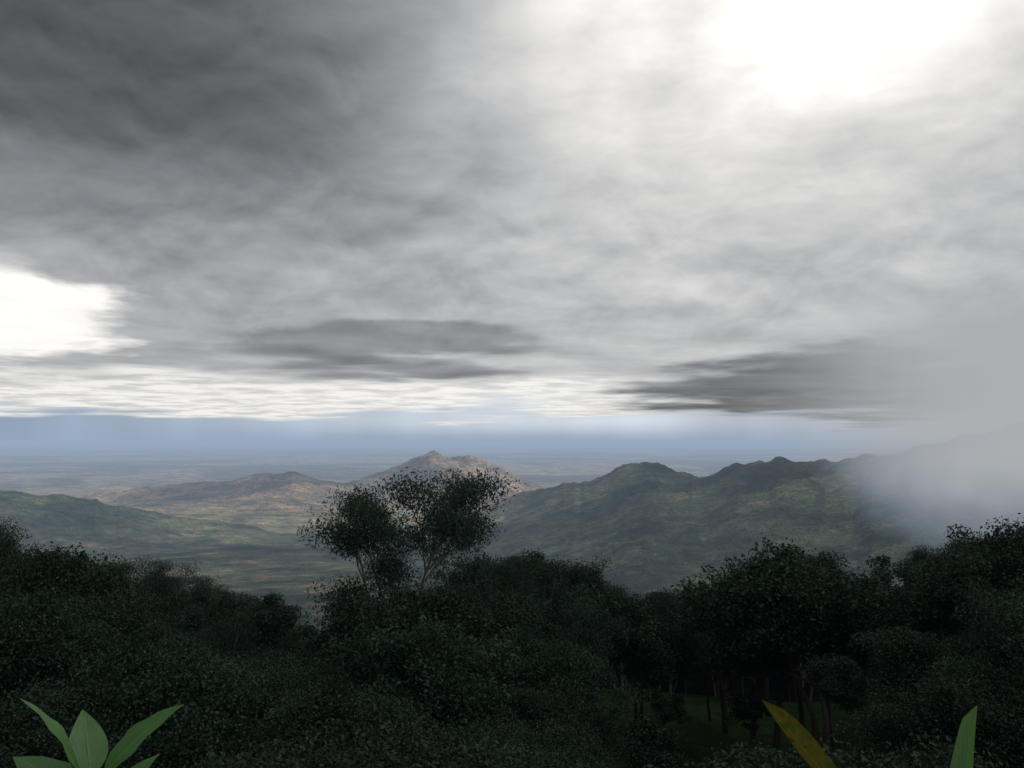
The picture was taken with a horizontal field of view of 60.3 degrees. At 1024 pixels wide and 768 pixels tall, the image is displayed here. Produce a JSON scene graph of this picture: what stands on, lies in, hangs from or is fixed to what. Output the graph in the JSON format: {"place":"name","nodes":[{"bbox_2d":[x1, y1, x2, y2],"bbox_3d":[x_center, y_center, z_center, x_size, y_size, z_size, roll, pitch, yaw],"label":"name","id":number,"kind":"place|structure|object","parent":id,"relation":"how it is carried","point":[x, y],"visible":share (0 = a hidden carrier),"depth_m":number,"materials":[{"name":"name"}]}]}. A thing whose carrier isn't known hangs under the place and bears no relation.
{"place":"outdoors","nodes":[
{"label":"outdoors","id":0,"kind":"place"},
{"bbox_2d":[0,421,1023,767],"bbox_3d":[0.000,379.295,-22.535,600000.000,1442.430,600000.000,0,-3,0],"label":"terrain","id":1,"kind":"structure","parent":0,"point":[642,515],"depth_m":5759.09,"materials":[{"name":"green plant"}]},
{"bbox_2d":[0,515,31,580],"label":"tree","id":2,"kind":"object","parent":1,"relation":"on","point":[9,542],"visible":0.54,"depth_m":57.23,"materials":[{"name":"green plant"}]},
{"bbox_2d":[4,551,35,582],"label":"tree","id":3,"kind":"object","parent":1,"relation":"on","point":[19,567],"visible":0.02,"depth_m":64.16,"materials":[{"name":"green plant"}]},
{"bbox_2d":[8,542,41,570],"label":"tree","id":4,"kind":"object","parent":1,"relation":"on","point":[26,553],"visible":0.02,"depth_m":80.29,"materials":[{"name":"green plant"}]},
{"bbox_2d":[0,520,55,600],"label":"tree","id":5,"kind":"object","parent":1,"relation":"on","point":[14,566],"visible":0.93,"depth_m":48.34,"materials":[{"name":"green plant"}]},
{"bbox_2d":[0,590,78,714],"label":"tree","id":6,"kind":"object","parent":1,"relation":"on","point":[19,677],"visible":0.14,"depth_m":35.62,"materials":[{"name":"green plant"}]},
{"bbox_2d":[20,544,70,583],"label":"tree","id":7,"kind":"object","parent":1,"relation":"on","point":[61,550],"visible":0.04,"depth_m":80.62,"materials":[{"name":"green plant"}]},
{"bbox_2d":[0,586,129,754],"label":"tree","id":8,"kind":"object","parent":1,"relation":"on","point":[41,607],"visible":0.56,"depth_m":35.79,"materials":[{"name":"green plant"}]},
{"bbox_2d":[0,541,142,611],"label":"tree","id":9,"kind":"object","parent":1,"relation":"on","point":[49,577],"visible":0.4,"depth_m":52.12,"materials":[{"name":"green plant"}]},
{"bbox_2d":[0,690,150,767],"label":"tree","id":10,"kind":"object","parent":1,"relation":"on","point":[42,740],"visible":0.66,"depth_m":29.41,"materials":[{"name":"green plant"}]},
{"bbox_2d":[0,676,164,767],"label":"tree","id":11,"kind":"object","parent":1,"relation":"on","point":[31,695],"visible":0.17,"depth_m":31.87,"materials":[{"name":"green plant"}]},
{"bbox_2d":[13,699,183,767],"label":"agave plant","id":12,"kind":"object","parent":1,"relation":"on","point":[85,744],"visible":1,"depth_m":2.81,"materials":[{"name":"green plant"}]},
{"bbox_2d":[72,562,141,594],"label":"tree","id":13,"kind":"object","parent":1,"relation":"on","point":[124,579],"visible":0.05,"depth_m":86.20,"materials":[{"name":"green plant"}]},
{"bbox_2d":[71,555,184,606],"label":"tree","id":14,"kind":"object","parent":1,"relation":"on","point":[160,586],"visible":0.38,"depth_m":82.48,"materials":[{"name":"green plant"}]},
{"bbox_2d":[99,555,216,614],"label":"tree","id":15,"kind":"object","parent":1,"relation":"on","point":[132,568],"visible":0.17,"depth_m":110.46,"materials":[{"name":"green plant"}]},
{"bbox_2d":[136,577,190,632],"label":"tree","id":16,"kind":"object","parent":1,"relation":"on","point":[166,601],"visible":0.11,"depth_m":87.76,"materials":[{"name":"green plant"}]},
{"bbox_2d":[122,570,236,611],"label":"tree","id":17,"kind":"object","parent":1,"relation":"on","point":[196,580],"visible":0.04,"depth_m":113.67,"materials":[{"name":"green plant"}]},
{"bbox_2d":[53,630,315,767],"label":"tree","id":18,"kind":"object","parent":1,"relation":"on","point":[145,682],"visible":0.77,"depth_m":33.95,"materials":[{"name":"green plant"}]},
{"bbox_2d":[167,583,228,644],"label":"tree","id":19,"kind":"object","parent":1,"relation":"on","point":[201,597],"visible":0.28,"depth_m":74.97,"materials":[{"name":"green plant"}]},
{"bbox_2d":[166,589,243,659],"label":"tree","id":20,"kind":"object","parent":1,"relation":"on","point":[217,596],"visible":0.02,"depth_m":99.31,"materials":[{"name":"green plant"}]},
{"bbox_2d":[170,602,257,657],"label":"tree","id":21,"kind":"object","parent":1,"relation":"on","point":[192,615],"visible":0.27,"depth_m":64.02,"materials":[{"name":"green plant"}]},
{"bbox_2d":[183,607,270,666],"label":"tree","id":22,"kind":"object","parent":1,"relation":"on","point":[242,640],"visible":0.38,"depth_m":59.41,"materials":[{"name":"green plant"}]},
{"bbox_2d":[212,584,254,601],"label":"tree","id":23,"kind":"object","parent":1,"relation":"on","point":[221,589],"visible":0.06,"depth_m":109.44,"materials":[{"name":"green plant"}]},
{"bbox_2d":[221,592,283,638],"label":"tree","id":24,"kind":"object","parent":1,"relation":"on","point":[250,598],"visible":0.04,"depth_m":98.97,"materials":[{"name":"green plant"}]},
{"bbox_2d":[202,592,317,658],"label":"tree","id":25,"kind":"object","parent":1,"relation":"on","point":[275,622],"visible":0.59,"depth_m":66.45,"materials":[{"name":"green plant"}]},
{"bbox_2d":[231,595,311,657],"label":"tree","id":26,"kind":"object","parent":1,"relation":"on","point":[258,606],"visible":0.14,"depth_m":90.15,"materials":[{"name":"green plant"}]},
{"bbox_2d":[291,619,317,637],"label":"tree","id":27,"kind":"object","parent":1,"relation":"on","point":[296,623],"depth_m":129.56,"materials":[{"name":"green plant"}]},
{"bbox_2d":[183,721,427,767],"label":"tree","id":28,"kind":"object","parent":1,"relation":"on","point":[230,760],"visible":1,"depth_m":23.59,"materials":[{"name":"green plant"}]},
{"bbox_2d":[215,670,458,767],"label":"tree","id":29,"kind":"object","parent":1,"relation":"on","point":[332,717],"visible":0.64,"depth_m":33.22,"materials":[{"name":"green plant"}]},
{"bbox_2d":[259,665,423,729],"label":"tree","id":30,"kind":"object","parent":1,"relation":"on","point":[356,681],"visible":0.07,"depth_m":43.67,"materials":[{"name":"green plant"}]},
{"bbox_2d":[289,593,427,675],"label":"tree","id":31,"kind":"object","parent":1,"relation":"on","point":[382,615],"visible":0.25,"depth_m":51.46,"materials":[{"name":"green plant"}]},
{"bbox_2d":[300,581,455,726],"bbox_3d":[-7.829,19.158,51.261,10.635,14.268,10.356,-1,-4,15],"label":"tree","id":32,"kind":"object","parent":1,"relation":"on","point":[354,617],"visible":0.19,"depth_m":51.35,"materials":[{"name":"green plant"}]},
{"bbox_2d":[294,467,525,680],"bbox_3d":[-7.604,16.617,64.249,15.626,21.742,21.657,0,-3,-7],"label":"eucalyptus tree","id":33,"kind":"object","parent":1,"relation":"on","point":[441,527],"visible":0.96,"depth_m":60.32,"materials":[{"name":"green plant"}]},
{"bbox_2d":[367,584,461,611],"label":"tree","id":34,"kind":"object","parent":1,"relation":"on","point":[410,596],"visible":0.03,"depth_m":73.21,"materials":[{"name":"green plant"}]},
{"bbox_2d":[274,730,560,767],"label":"tree","id":35,"kind":"object","parent":1,"relation":"on","point":[477,758],"visible":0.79,"depth_m":25.52,"materials":[{"name":"green plant"}]},
{"bbox_2d":[317,610,543,749],"bbox_3d":[-3.838,18.510,44.442,13.066,14.117,10.845,3,-5,-43],"label":"tree","id":36,"kind":"object","parent":1,"relation":"on","point":[448,691],"visible":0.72,"depth_m":43.47,"materials":[{"name":"green plant"}]},
{"bbox_2d":[374,581,502,677],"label":"tree","id":37,"kind":"object","parent":1,"relation":"on","point":[468,598],"visible":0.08,"depth_m":56.15,"materials":[{"name":"green plant"}]},
{"bbox_2d":[359,578,537,716],"bbox_3d":[-4.965,19.206,52.796,12.716,14.512,9.651,-2,-4,31],"label":"tree","id":38,"kind":"object","parent":1,"relation":"on","point":[443,598],"visible":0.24,"depth_m":53.44,"materials":[{"name":"green plant"}]},
{"bbox_2d":[416,547,527,611],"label":"tree","id":39,"kind":"object","parent":1,"relation":"on","point":[471,573],"visible":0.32,"depth_m":101.35,"materials":[{"name":"green plant"}]},
{"bbox_2d":[426,704,617,767],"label":"tree","id":40,"kind":"object","parent":1,"relation":"on","point":[477,732],"visible":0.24,"depth_m":37.74,"materials":[{"name":"green plant"}]},
{"bbox_2d":[471,551,584,613],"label":"tree","id":41,"kind":"object","parent":1,"relation":"on","point":[515,574],"visible":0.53,"depth_m":77.80,"materials":[{"name":"green plant"}]},
{"bbox_2d":[474,586,585,660],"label":"tree","id":42,"kind":"object","parent":1,"relation":"on","point":[501,606],"visible":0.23,"depth_m":58.99,"materials":[{"name":"green plant"}]},
{"bbox_2d":[475,548,586,638],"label":"tree","id":43,"kind":"object","parent":1,"relation":"on","point":[541,557],"visible":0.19,"depth_m":87.20,"materials":[{"name":"green plant"}]},
{"bbox_2d":[467,680,602,764],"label":"tree","id":44,"kind":"object","parent":1,"relation":"on","point":[527,704],"visible":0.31,"depth_m":43.35,"materials":[{"name":"green plant"}]},
{"bbox_2d":[453,740,618,767],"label":"tree","id":45,"kind":"object","parent":1,"relation":"on","point":[544,762],"visible":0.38,"depth_m":32.06,"materials":[{"name":"green plant"}]},
{"bbox_2d":[498,566,580,642],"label":"tree","id":46,"kind":"object","parent":1,"relation":"on","point":[550,594],"visible":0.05,"depth_m":94.92,"materials":[{"name":"green plant"}]},
{"bbox_2d":[466,625,652,767],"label":"tree","id":47,"kind":"object","parent":1,"relation":"on","point":[558,662],"visible":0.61,"depth_m":48.94,"materials":[{"name":"green plant"}]},
{"bbox_2d":[542,568,586,627],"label":"tree","id":48,"kind":"object","parent":1,"relation":"on","point":[557,583],"visible":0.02,"depth_m":110.54,"materials":[{"name":"green plant"}]},
{"bbox_2d":[503,589,635,725],"bbox_3d":[3.449,20.694,60.165,10.599,12.942,6.661,-4,-2,3],"label":"tree","id":49,"kind":"object","parent":1,"relation":"on","point":[578,608],"visible":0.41,"depth_m":59.73,"materials":[{"name":"green plant"}]},
{"bbox_2d":[556,616,617,687],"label":"tree","id":50,"kind":"object","parent":1,"relation":"on","point":[614,674],"visible":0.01,"depth_m":106.59,"materials":[{"name":"green plant"}]},
{"bbox_2d":[556,554,624,687],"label":"tree","id":51,"kind":"object","parent":1,"relation":"on","point":[582,572],"visible":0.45,"depth_m":72.58,"materials":[{"name":"green plant"}]},
{"bbox_2d":[558,579,677,734],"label":"tree","id":52,"kind":"object","parent":1,"relation":"on","point":[634,611],"visible":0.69,"depth_m":65.78,"materials":[{"name":"green plant"}]},
{"bbox_2d":[617,673,637,687],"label":"tree","id":53,"kind":"object","parent":1,"relation":"on","point":[628,678],"visible":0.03,"depth_m":129.97,"materials":[{"name":"green plant"}]},
{"bbox_2d":[598,660,658,687],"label":"tree","id":54,"kind":"object","parent":1,"relation":"on","point":[627,671],"visible":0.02,"depth_m":117.98,"materials":[{"name":"green plant"}]},
{"bbox_2d":[609,613,647,693],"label":"tree","id":55,"kind":"object","parent":1,"relation":"on","point":[610,687],"depth_m":86.92,"materials":[{"name":"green plant"}]},
{"bbox_2d":[602,583,661,692],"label":"tree","id":56,"kind":"object","parent":1,"relation":"on","point":[615,590],"visible":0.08,"depth_m":89.68,"materials":[{"name":"green plant"}]},
{"bbox_2d":[617,711,662,749],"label":"tree","id":57,"kind":"object","parent":1,"relation":"on","point":[658,721],"visible":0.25,"depth_m":59.37,"materials":[{"name":"green plant"}]},
{"bbox_2d":[614,637,700,718],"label":"tree","id":58,"kind":"object","parent":1,"relation":"on","point":[636,668],"visible":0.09,"depth_m":73.17,"materials":[{"name":"green plant"}]},
{"bbox_2d":[623,715,692,767],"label":"tree","id":59,"kind":"object","parent":1,"relation":"on","point":[645,732],"visible":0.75,"depth_m":51.12,"materials":[{"name":"green plant"}]},
{"bbox_2d":[627,612,707,718],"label":"tree","id":60,"kind":"object","parent":1,"relation":"on","point":[679,659],"visible":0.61,"depth_m":68.17,"materials":[{"name":"green plant"}]},
{"bbox_2d":[644,688,694,744],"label":"tree","id":61,"kind":"object","parent":1,"relation":"on","point":[657,701],"visible":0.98,"depth_m":63.12,"materials":[{"name":"green plant"}]},
{"bbox_2d":[639,588,699,686],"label":"tree","id":62,"kind":"object","parent":1,"relation":"on","point":[667,618],"visible":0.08,"depth_m":95.11,"materials":[{"name":"green plant"}]},
{"bbox_2d":[639,588,702,700],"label":"tree","id":63,"kind":"object","parent":1,"relation":"on","point":[665,606],"visible":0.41,"depth_m":86.13,"materials":[{"name":"green plant"}]},
{"bbox_2d":[627,667,727,696],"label":"tree","id":64,"kind":"object","parent":1,"relation":"on","point":[698,691],"visible":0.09,"depth_m":121.92,"materials":[{"name":"green plant"}]},
{"bbox_2d":[672,585,719,696],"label":"tree","id":65,"kind":"object","parent":1,"relation":"on","point":[717,688],"visible":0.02,"depth_m":93.87,"materials":[{"name":"green plant"}]},
{"bbox_2d":[669,586,724,696],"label":"tree","id":66,"kind":"object","parent":1,"relation":"on","point":[701,643],"visible":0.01,"depth_m":99.79,"materials":[{"name":"green plant"}]},
{"bbox_2d":[686,587,734,733],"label":"tree","id":67,"kind":"object","parent":1,"relation":"on","point":[723,711],"visible":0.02,"depth_m":73.77,"materials":[{"name":"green plant"}]},
{"bbox_2d":[691,629,730,723],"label":"tree","id":68,"kind":"object","parent":1,"relation":"on","point":[700,642],"visible":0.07,"depth_m":78.03,"materials":[{"name":"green plant"}]},
{"bbox_2d":[685,665,738,695],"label":"tree","id":69,"kind":"object","parent":1,"relation":"on","point":[701,681],"visible":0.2,"depth_m":116.86,"materials":[{"name":"green plant"}]},
{"bbox_2d":[667,574,757,759],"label":"tree","id":70,"kind":"object","parent":1,"relation":"on","point":[703,630],"visible":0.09,"depth_m":66.92,"materials":[{"name":"green plant"}]},
{"bbox_2d":[683,642,741,721],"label":"tree","id":71,"kind":"object","parent":1,"relation":"on","point":[716,676],"visible":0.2,"depth_m":76.00,"materials":[{"name":"green plant"}]},
{"bbox_2d":[683,679,763,699],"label":"tree","id":72,"kind":"object","parent":1,"relation":"on","point":[760,693],"visible":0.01,"depth_m":131.93,"materials":[{"name":"green plant"}]},
{"bbox_2d":[725,677,750,697],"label":"tree","id":73,"kind":"object","parent":1,"relation":"on","point":[737,686],"visible":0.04,"depth_m":122.28,"materials":[{"name":"green plant"}]},
{"bbox_2d":[720,691,773,764],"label":"tree","id":74,"kind":"object","parent":1,"relation":"on","point":[754,709],"visible":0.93,"depth_m":61.74,"materials":[{"name":"green plant"}]},
{"bbox_2d":[731,661,791,700],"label":"tree","id":75,"kind":"object","parent":1,"relation":"on","point":[778,683],"visible":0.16,"depth_m":107.48,"materials":[{"name":"green plant"}]},
{"bbox_2d":[719,557,811,728],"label":"tree","id":76,"kind":"object","parent":1,"relation":"on","point":[801,712],"depth_m":70.55,"materials":[{"name":"green plant"}]},
{"bbox_2d":[734,680,813,701],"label":"tree","id":77,"kind":"object","parent":1,"relation":"on","point":[770,690],"visible":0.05,"depth_m":129.59,"materials":[{"name":"green plant"}]},
{"bbox_2d":[668,534,894,743],"bbox_3d":[17.628,18.695,57.613,15.093,17.225,11.456,2,-3,11],"label":"tree","id":78,"kind":"object","parent":1,"relation":"on","point":[741,587],"visible":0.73,"depth_m":57.63,"materials":[{"name":"green plant"}]},
{"bbox_2d":[643,752,928,767],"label":"tree","id":79,"kind":"object","parent":1,"relation":"on","point":[861,760],"visible":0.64,"depth_m":21.57,"materials":[{"name":"green plant"}]},
{"bbox_2d":[769,667,813,701],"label":"tree","id":80,"kind":"object","parent":1,"relation":"on","point":[806,691],"visible":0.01,"depth_m":115.61,"materials":[{"name":"green plant"}]},
{"bbox_2d":[703,566,888,759],"bbox_3d":[18.823,19.161,57.334,11.433,15.339,11.133,-1,-4,-30],"label":"tree","id":81,"kind":"object","parent":1,"relation":"on","point":[814,611],"visible":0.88,"depth_m":55.33,"materials":[{"name":"green plant"}]},
{"bbox_2d":[719,558,887,762],"bbox_3d":[19.730,20.269,60.088,10.140,15.945,10.527,4,-5,-13],"label":"tree","id":82,"kind":"object","parent":1,"relation":"on","point":[777,735],"visible":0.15,"depth_m":61.13,"materials":[{"name":"green plant"}]},
{"bbox_2d":[771,544,853,701],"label":"tree","id":83,"kind":"object","parent":1,"relation":"on","point":[828,561],"visible":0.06,"depth_m":101.42,"materials":[{"name":"green plant"}]},
{"bbox_2d":[782,662,864,689],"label":"tree","id":84,"kind":"object","parent":1,"relation":"on","point":[806,678],"visible":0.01,"depth_m":103.30,"materials":[{"name":"green plant"}]},
{"bbox_2d":[687,731,1008,767],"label":"tree","id":85,"kind":"object","parent":1,"relation":"on","point":[939,757],"visible":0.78,"depth_m":21.56,"materials":[{"name":"green plant"}]},
{"bbox_2d":[827,613,885,753],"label":"tree","id":86,"kind":"object","parent":1,"relation":"on","point":[864,666],"visible":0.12,"depth_m":58.24,"materials":[{"name":"green plant"}]},
{"bbox_2d":[762,700,976,767],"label":"banana plant","id":87,"kind":"object","parent":1,"relation":"on","point":[807,746],"visible":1,"depth_m":3.26,"materials":[{"name":"green plant"}]},
{"bbox_2d":[797,641,947,735],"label":"tree","id":88,"kind":"object","parent":1,"relation":"on","point":[842,683],"visible":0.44,"depth_m":46.56,"materials":[{"name":"green plant"}]},
{"bbox_2d":[825,578,930,750],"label":"tree","id":89,"kind":"object","parent":1,"relation":"on","point":[831,738],"visible":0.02,"depth_m":65.95,"materials":[{"name":"green plant"}]},
{"bbox_2d":[842,554,933,701],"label":"tree","id":90,"kind":"object","parent":1,"relation":"on","point":[888,577],"visible":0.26,"depth_m":78.78,"materials":[{"name":"green plant"}]},
{"bbox_2d":[861,592,918,754],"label":"tree","id":91,"kind":"object","parent":1,"relation":"on","point":[889,624],"visible":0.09,"depth_m":62.96,"materials":[{"name":"green plant"}]},
{"bbox_2d":[850,625,987,736],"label":"tree","id":92,"kind":"object","parent":1,"relation":"on","point":[909,656],"visible":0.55,"depth_m":41.15,"materials":[{"name":"green plant"}]},
{"bbox_2d":[896,544,946,579],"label":"tree","id":93,"kind":"object","parent":1,"relation":"on","point":[920,555],"visible":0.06,"depth_m":84.82,"materials":[{"name":"green plant"}]},
{"bbox_2d":[884,544,970,741],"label":"tree","id":94,"kind":"object","parent":1,"relation":"on","point":[935,558],"visible":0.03,"depth_m":59.55,"materials":[{"name":"green plant"}]},
{"bbox_2d":[834,672,1023,767],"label":"tree","id":95,"kind":"object","parent":1,"relation":"on","point":[949,709],"visible":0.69,"depth_m":33.68,"materials":[{"name":"green plant"}]},
{"bbox_2d":[925,545,948,564],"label":"tree","id":96,"kind":"object","parent":1,"relation":"on","point":[937,550],"visible":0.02,"depth_m":108.78,"materials":[{"name":"green plant"}]},
{"bbox_2d":[868,559,1021,673],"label":"tree","id":97,"kind":"object","parent":1,"relation":"on","point":[918,611],"visible":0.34,"depth_m":53.64,"materials":[{"name":"green plant"}]},
{"bbox_2d":[875,648,1023,767],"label":"tree","id":98,"kind":"object","parent":1,"relation":"on","point":[1011,684],"visible":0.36,"depth_m":35.78,"materials":[{"name":"green plant"}]},
{"bbox_2d":[940,534,993,564],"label":"tree","id":99,"kind":"object","parent":1,"relation":"on","point":[954,546],"visible":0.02,"depth_m":74.29,"materials":[{"name":"green plant"}]},
{"bbox_2d":[923,512,1023,667],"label":"tree","id":100,"kind":"object","parent":1,"relation":"on","point":[1003,558],"visible":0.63,"depth_m":50.16,"materials":[{"name":"green plant"}]},
{"bbox_2d":[935,576,1023,675],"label":"tree","id":101,"kind":"object","parent":1,"relation":"on","point":[977,642],"visible":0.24,"depth_m":44.97,"materials":[{"name":"green plant"}]},
{"bbox_2d":[951,523,1022,575],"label":"tree","id":102,"kind":"object","parent":1,"relation":"on","point":[1005,525],"visible":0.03,"depth_m":58.91,"materials":[{"name":"green plant"}]},
{"bbox_2d":[953,588,1023,681],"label":"tree","id":103,"kind":"object","parent":1,"relation":"on","point":[1017,636],"visible":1,"depth_m":38.09,"materials":[{"name":"green plant"}]},
{"bbox_2d":[981,592,1023,670],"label":"tree","id":104,"kind":"object","parent":1,"relation":"on","point":[1001,656],"visible":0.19,"depth_m":43.59,"materials":[{"name":"green plant"}]},
{"bbox_2d":[0,0,1023,439],"label":"sky","id":105,"kind":"structure","parent":0,"point":[220,219],"materials":[{"name":"grey"}]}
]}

